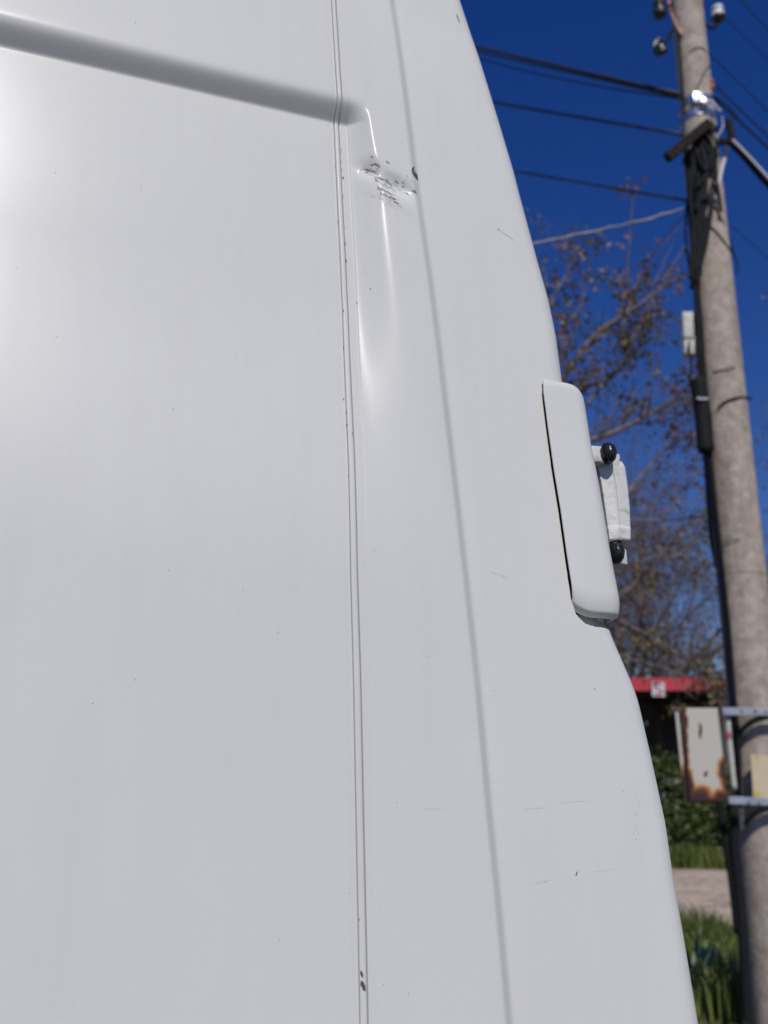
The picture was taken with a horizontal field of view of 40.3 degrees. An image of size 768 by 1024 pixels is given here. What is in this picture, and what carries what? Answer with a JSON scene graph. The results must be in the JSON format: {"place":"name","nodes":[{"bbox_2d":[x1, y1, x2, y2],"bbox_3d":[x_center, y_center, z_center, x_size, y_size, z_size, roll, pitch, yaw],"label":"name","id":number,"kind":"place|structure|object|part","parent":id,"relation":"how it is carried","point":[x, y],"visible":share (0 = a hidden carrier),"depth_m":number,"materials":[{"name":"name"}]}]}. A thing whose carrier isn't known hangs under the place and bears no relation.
{"place":"outdoors","nodes":[
{"label":"outdoors","id":0,"kind":"place"},
{"bbox_2d":[460,0,767,725],"label":"sky","id":1,"kind":"structure","parent":0,"point":[613,38],"materials":[{"name":"blue"}]},
{"bbox_2d":[672,869,732,926],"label":"dirt road","id":2,"kind":"structure","parent":0,"point":[695,887],"depth_m":15.36,"materials":[{"name":"beige soil"}]},
{"bbox_2d":[678,899,741,1023],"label":"grass","id":3,"kind":"structure","parent":0,"point":[723,1001],"depth_m":8.01,"materials":[{"name":"green plant"}]},
{"bbox_2d":[698,1016,739,1023],"bbox_3d":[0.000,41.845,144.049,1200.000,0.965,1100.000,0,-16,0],"label":"ground","id":4,"kind":"structure","parent":0,"point":[707,1021],"depth_m":7.63,"materials":[{"name":"soil"}]},
{"bbox_2d":[0,0,697,1023],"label":"white van","id":5,"kind":"object","parent":4,"relation":"on","point":[318,700],"visible":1,"depth_m":0.98,"materials":[{"name":"paint"}]},
{"bbox_2d":[509,153,767,723],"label":"leafing tree","id":6,"kind":"object","parent":4,"relation":"on","point":[718,685],"visible":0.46,"depth_m":12.79,"materials":[{"name":"brown plant"}]},
{"bbox_2d":[592,359,709,650],"bbox_3d":[4.893,3.345,36.346,16.542,14.860,13.084,0,-16,0],"label":"bare tree","id":7,"kind":"object","parent":4,"relation":"on","point":[635,395],"visible":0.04,"depth_m":34.52,"materials":[{"name":"brown plant"}]},
{"bbox_2d":[649,744,692,831],"bbox_3d":[5.384,6.042,21.129,3.647,2.679,2.570,0,-16,0],"label":"bush","id":8,"kind":"object","parent":4,"relation":"on","point":[668,778],"visible":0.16,"depth_m":20.83,"materials":[{"name":"green plant"}]},
{"bbox_2d":[586,383,757,729],"bbox_3d":[7.065,2.733,32.327,13.580,13.860,13.155,15,-22,-43],"label":"bare tree","id":9,"kind":"object","parent":4,"relation":"on","point":[644,615],"visible":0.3,"depth_m":29.93,"materials":[{"name":"brown plant"}]},
{"bbox_2d":[630,678,729,804],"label":"long shed","id":10,"kind":"structure","parent":4,"relation":"on","point":[659,730],"depth_m":25.95,"materials":[{"name":"red"}]},
{"bbox_2d":[652,682,664,696],"bbox_3d":[6.220,4.018,23.738,0.297,0.334,0.029,0,-16,0],"label":"red white sign","id":11,"kind":"object","parent":10,"relation":"attached to","point":[658,689],"visible":0.86,"depth_m":23.73,"materials":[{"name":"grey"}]},
{"bbox_2d":[594,293,767,677],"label":"bare tree","id":12,"kind":"object","parent":4,"relation":"on","point":[690,552],"visible":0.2,"depth_m":35.75,"materials":[{"name":"brown plant"}]},
{"bbox_2d":[599,405,767,677],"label":"bare tree","id":13,"kind":"object","parent":4,"relation":"on","point":[683,669],"visible":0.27,"depth_m":32.08,"materials":[{"name":"brown plant"}]},
{"bbox_2d":[657,782,729,856],"bbox_3d":[6.186,6.213,20.227,2.770,2.130,2.603,7,-17,-24],"label":"bush","id":14,"kind":"object","parent":4,"relation":"on","point":[692,829],"visible":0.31,"depth_m":19.72,"materials":[{"name":"green plant"}]},
{"bbox_2d":[669,840,725,869],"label":"grass","id":15,"kind":"structure","parent":4,"relation":"on","point":[686,858],"depth_m":18.79,"materials":[{"name":"green plant"}]},
{"bbox_2d":[651,0,767,1023],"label":"utility pole","id":16,"kind":"object","parent":4,"relation":"on","point":[735,529],"visible":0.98,"depth_m":8.21,"materials":[{"name":"concrete"}]},
{"bbox_2d":[475,45,681,95],"bbox_3d":[0.715,-6.089,13.452,0.038,6.954,7.821,9,-18,-28],"label":"overhead wire","id":17,"kind":"object","parent":16,"relation":"attached to","point":[583,71],"visible":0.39,"depth_m":10.56,"materials":[{"name":"black"}]},
{"bbox_2d":[479,58,677,98],"bbox_3d":[0.734,-6.287,13.502,0.016,7.401,7.748,9,-18,-28],"label":"overhead wire","id":18,"kind":"object","parent":16,"relation":"attached to","point":[581,82],"visible":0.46,"depth_m":10.56,"materials":[{"name":"black"}]},
{"bbox_2d":[477,50,681,98],"bbox_3d":[0.713,-6.017,13.432,0.028,6.857,7.815,9,-18,-28],"label":"overhead wire","id":19,"kind":"object","parent":16,"relation":"attached to","point":[593,77],"visible":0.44,"depth_m":10.50,"materials":[{"name":"black"}]},
{"bbox_2d":[493,101,683,136],"bbox_3d":[0.920,-5.238,13.190,0.030,5.893,7.472,8,-18,-26],"label":"overhead wire","id":20,"kind":"object","parent":16,"relation":"attached to","point":[601,120],"visible":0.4,"depth_m":10.40,"materials":[{"name":"black"}]},
{"bbox_2d":[513,170,686,201],"bbox_3d":[1.166,-4.282,12.919,0.026,5.221,7.255,7,-17,-23],"label":"overhead wire","id":21,"kind":"object","parent":16,"relation":"attached to","point":[617,188],"visible":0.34,"depth_m":10.21,"materials":[{"name":"black"}]},
{"bbox_2d":[533,206,687,244],"bbox_3d":[1.185,-2.021,7.571,3.779,1.959,0.024,13,-20,-38],"label":"overhead wire","id":22,"kind":"object","parent":16,"relation":"attached to","point":[602,229],"visible":0.51,"depth_m":8.06,"materials":[{"name":"grey metal"}]},
{"bbox_2d":[643,214,684,266],"bbox_3d":[2.957,-2.854,11.185,0.010,1.703,4.092,-3,-16,9],"label":"overhead wire","id":23,"kind":"object","parent":16,"relation":"attached to","point":[665,238],"visible":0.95,"depth_m":10.68,"materials":[{"name":"grey"}]},
{"bbox_2d":[630,515,706,520],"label":"overhead wire","id":24,"kind":"object","parent":16,"relation":"attached to","point":[669,519],"visible":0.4,"depth_m":8.79,"materials":[{"name":"grey metal"}]},
{"bbox_2d":[680,311,703,381],"bbox_3d":[2.543,-1.310,8.592,0.243,0.687,0.135,10,-18,-31],"label":"junction box","id":25,"kind":"object","parent":16,"relation":"attached to","point":[688,333],"visible":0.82,"depth_m":8.56,"materials":[{"name":"white plastic"}]},
{"bbox_2d":[675,708,727,802],"bbox_3d":[2.272,1.748,7.531,0.330,0.663,0.085,0,-16,0],"label":"meter cabinet","id":26,"kind":"object","parent":16,"relation":"attached to","point":[703,778],"visible":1,"depth_m":7.49,"materials":[{"name":"beige metal"}]},
{"bbox_3d":[2.289,1.735,7.499,0.291,0.653,0.016,0,-16,0],"label":"door","id":27,"kind":"part","parent":26,"relation":"part of","materials":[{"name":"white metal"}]},
{"bbox_2d":[690,376,714,454],"bbox_3d":[2.541,-0.774,8.356,0.148,0.662,0.152,0,-16,0],"label":"splice closure","id":28,"kind":"object","parent":16,"relation":"attached to","point":[702,415],"visible":1,"depth_m":8.31,"materials":[{"name":"black plastic"}]},
{"bbox_2d":[714,96,737,116],"bbox_3d":[3.115,-3.687,9.528,0.012,0.227,0.703,-11,-19,34],"label":"overhead wire","id":29,"kind":"object","parent":16,"relation":"attached to","point":[725,104],"visible":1,"depth_m":9.51,"materials":[{"name":"black"}]},
{"bbox_2d":[725,718,736,789],"bbox_3d":[2.498,1.742,7.551,0.052,0.505,0.045,0,-16,0],"label":"white tube","id":30,"kind":"object","parent":16,"relation":"attached to","point":[728,734],"visible":1,"depth_m":7.54,"materials":[{"name":"plastic"}]},
{"bbox_2d":[708,53,767,110],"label":"overhead wire","id":31,"kind":"object","parent":16,"relation":"attached to","point":[738,82],"visible":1,"depth_m":9.88,"materials":[{"name":"black"}]},
{"bbox_2d":[711,94,767,148],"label":"overhead wire","id":32,"kind":"object","parent":16,"relation":"attached to","point":[732,114],"visible":1,"depth_m":9.85,"materials":[{"name":"black"}]},
{"bbox_2d":[713,82,767,136],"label":"overhead wire","id":33,"kind":"object","parent":16,"relation":"attached to","point":[745,114],"visible":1,"depth_m":9.90,"materials":[{"name":"black"}]},
{"bbox_2d":[725,18,767,59],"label":"overhead wire","id":34,"kind":"object","parent":16,"relation":"attached to","point":[748,40],"visible":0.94,"depth_m":10.14,"materials":[{"name":"black"}]},
{"bbox_2d":[727,139,767,188],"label":"heavy cable","id":35,"kind":"object","parent":16,"relation":"attached to","point":[746,157],"visible":1,"depth_m":8.85,"materials":[{"name":"black plastic"}]},
{"bbox_2d":[730,225,767,257],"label":"overhead wire","id":36,"kind":"object","parent":16,"relation":"attached to","point":[748,240],"visible":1,"depth_m":9.36,"materials":[{"name":"black"}]},
{"bbox_2d":[740,0,767,29],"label":"overhead wire","id":37,"kind":"object","parent":16,"relation":"attached to","point":[744,4],"visible":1,"depth_m":10.17,"materials":[{"name":"black"}]},
{"bbox_2d":[750,755,767,797],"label":"yellowed plate","id":38,"kind":"object","parent":16,"relation":"attached to","point":[759,767],"visible":1,"depth_m":7.52,"materials":[{"name":"yellow"}]},
{"bbox_2d":[688,759,731,819],"bbox_3d":[7.236,6.157,21.375,3.191,2.663,2.511,0,-16,0],"label":"bush","id":39,"kind":"object","parent":4,"relation":"on","point":[727,776],"visible":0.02,"depth_m":21.15,"materials":[{"name":"green plant"}]},
{"bbox_2d":[685,940,738,982],"bbox_3d":[2.702,3.710,8.606,0.600,0.530,0.602,9,-18,-29],"label":"strap leaved plant","id":40,"kind":"object","parent":4,"relation":"on","point":[703,948],"visible":0.13,"depth_m":8.78,"materials":[{"name":"green plant"}]},
{"bbox_2d":[692,781,731,846],"bbox_3d":[7.537,5.820,19.719,3.709,2.388,2.578,-6,-17,19],"label":"bush","id":41,"kind":"object","parent":4,"relation":"on","point":[726,814],"visible":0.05,"depth_m":19.66,"materials":[{"name":"green plant"}]},
{"bbox_2d":[689,931,738,1016],"bbox_3d":[2.447,3.496,7.908,0.792,0.586,0.853,8,-18,-26],"label":"strap leaved plant","id":42,"kind":"object","parent":4,"relation":"on","point":[707,959],"visible":0.55,"depth_m":7.92,"materials":[{"name":"green plant"}]},
{"bbox_2d":[704,948,731,986],"bbox_3d":[2.620,3.689,8.286,0.335,0.418,0.402,-14,-21,41],"label":"strap leaved plant","id":43,"kind":"object","parent":4,"relation":"on","point":[719,961],"visible":0.11,"depth_m":8.38,"materials":[{"name":"green plant"}]},
{"bbox_2d":[707,933,738,982],"bbox_3d":[2.733,3.590,8.232,0.275,0.577,0.398,0,-16,0],"label":"yellow green weed","id":44,"kind":"object","parent":4,"relation":"on","point":[730,957],"visible":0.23,"depth_m":8.29,"materials":[{"name":"plant"}]},
{"bbox_2d":[699,1003,747,1023],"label":"sparse grass","id":45,"kind":"structure","parent":4,"relation":"on","point":[701,1020],"depth_m":7.51,"materials":[{"name":"green plant"}]}
]}

